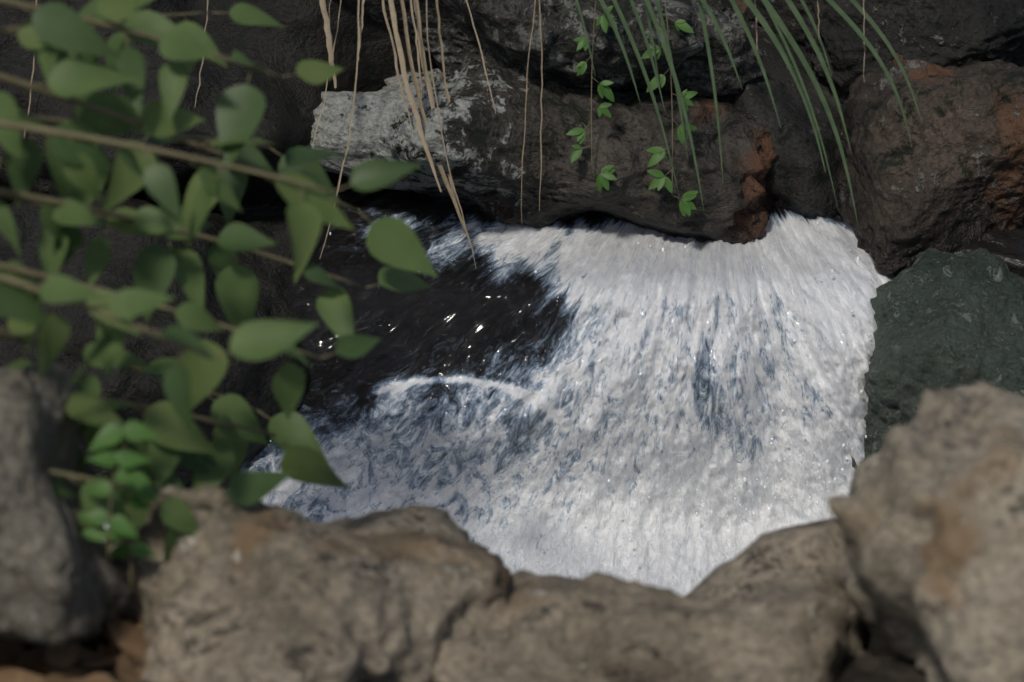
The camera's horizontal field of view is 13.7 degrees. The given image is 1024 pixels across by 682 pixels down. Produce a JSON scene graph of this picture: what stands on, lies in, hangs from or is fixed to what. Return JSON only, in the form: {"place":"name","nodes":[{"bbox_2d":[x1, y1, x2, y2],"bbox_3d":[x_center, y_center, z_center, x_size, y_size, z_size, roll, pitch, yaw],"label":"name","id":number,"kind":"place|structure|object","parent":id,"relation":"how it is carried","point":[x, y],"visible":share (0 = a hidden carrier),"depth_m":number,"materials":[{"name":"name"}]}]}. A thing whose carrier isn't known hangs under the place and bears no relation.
{"place":"outdoors","nodes":[
{"label":"outdoors","id":0,"kind":"place"},
{"bbox_2d":[26,0,927,681],"bbox_3d":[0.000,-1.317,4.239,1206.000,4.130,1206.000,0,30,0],"label":"ground","id":1,"kind":"structure","parent":0,"point":[878,668],"depth_m":4.01,"materials":[{"name":"soil"}]},
{"bbox_2d":[0,358,131,647],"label":"rock","id":2,"kind":"object","parent":1,"relation":"on","point":[63,581],"visible":0.85,"depth_m":3.87,"materials":[{"name":"grey stone"}]},
{"bbox_2d":[0,617,185,681],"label":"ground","id":3,"kind":"structure","parent":1,"relation":"on","point":[123,652],"depth_m":3.98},
{"bbox_2d":[76,420,160,595],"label":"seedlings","id":4,"kind":"object","parent":1,"relation":"on","point":[119,528],"visible":0.96,"depth_m":3.94,"materials":[{"name":"green plant"}]},
{"bbox_2d":[0,0,437,564],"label":"shrub","id":5,"kind":"object","parent":1,"relation":"on","point":[49,34],"visible":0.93,"depth_m":4.06,"materials":[{"name":"green plant"}]},
{"bbox_2d":[0,0,438,211],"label":"rock wall","id":6,"kind":"structure","parent":1,"relation":"on","point":[286,122],"depth_m":4.94,"materials":[{"name":"grey stone"}]},
{"bbox_2d":[0,188,321,491],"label":"dark rock","id":7,"kind":"object","parent":6,"relation":"attached to","point":[249,382],"visible":0.29,"depth_m":4.84,"materials":[{"name":"grey stone"}]},
{"bbox_2d":[78,484,510,681],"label":"rock","id":8,"kind":"object","parent":1,"relation":"on","point":[258,591],"visible":0.93,"depth_m":3.97,"materials":[{"name":"brown stone"}]},
{"bbox_2d":[306,63,777,244],"bbox_3d":[0.038,-0.216,5.067,0.689,0.324,0.406,0,30,0],"label":"overhang rock","id":9,"kind":"object","parent":1,"relation":"on","point":[483,142],"visible":0.69,"depth_m":4.92,"materials":[{"name":"stone"}]},
{"bbox_2d":[14,0,864,266],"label":"dry grass","id":10,"kind":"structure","parent":9,"relation":"attached to","point":[421,52],"depth_m":4.83,"materials":[{"name":"beige plant"}]},
{"bbox_2d":[566,0,697,216],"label":"hanging vine","id":11,"kind":"object","parent":9,"relation":"attached to","point":[659,181],"visible":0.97,"depth_m":4.85,"materials":[{"name":"green plant"}]},
{"bbox_2d":[339,0,764,101],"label":"rock","id":12,"kind":"object","parent":1,"relation":"on","point":[503,28],"visible":0.39,"depth_m":4.92,"materials":[{"name":"grey stone"}]},
{"bbox_2d":[432,518,871,681],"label":"rim rock","id":13,"kind":"object","parent":1,"relation":"on","point":[774,606],"visible":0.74,"depth_m":3.99,"materials":[{"name":"brown stone"}]},
{"bbox_2d":[731,21,846,218],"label":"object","id":14,"kind":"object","parent":1,"relation":"on","point":[797,179],"depth_m":5.00,"materials":[{"name":"grey stone"}]},
{"bbox_2d":[743,0,1023,102],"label":"rock","id":15,"kind":"object","parent":14,"relation":"on","point":[957,33],"visible":0.45,"depth_m":5.00,"materials":[{"name":"grey stone"}]},
{"bbox_2d":[575,0,921,223],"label":"green grass blades","id":16,"kind":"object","parent":15,"relation":"attached to","point":[775,17],"depth_m":4.80,"materials":[{"name":"green plant"}]},
{"bbox_2d":[826,381,1023,681],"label":"rock","id":17,"kind":"object","parent":1,"relation":"on","point":[927,513],"visible":0.98,"depth_m":3.82,"materials":[{"name":"brown stone"}]},
{"bbox_2d":[836,53,1023,278],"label":"boulder","id":18,"kind":"object","parent":1,"relation":"on","point":[951,179],"visible":0.74,"depth_m":4.91,"materials":[{"name":"brown stone"}]},
{"bbox_2d":[954,227,1023,277],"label":"crevice rock","id":19,"kind":"object","parent":18,"relation":"attached to","point":[1007,247],"visible":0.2,"depth_m":4.94,"materials":[{"name":"grey stone"}]},
{"bbox_2d":[851,247,1023,468],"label":"rock","id":20,"kind":"object","parent":1,"relation":"on","point":[945,320],"visible":0.47,"depth_m":4.82,"materials":[{"name":"grey stone"}]},
{"bbox_2d":[102,192,891,595],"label":"water stream","id":21,"kind":"structure","parent":0,"point":[506,402],"depth_m":4.89,"materials":[{"name":"white liquid"}]},
{"bbox_2d":[256,222,870,568],"bbox_3d":[0.071,0.027,4.925,1.034,0.311,0.569,0,30,0],"label":"water spray","id":22,"kind":"object","parent":21,"relation":"on","point":[745,478],"visible":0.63,"depth_m":4.89,"materials":[{"name":"white liquid"}]}
]}

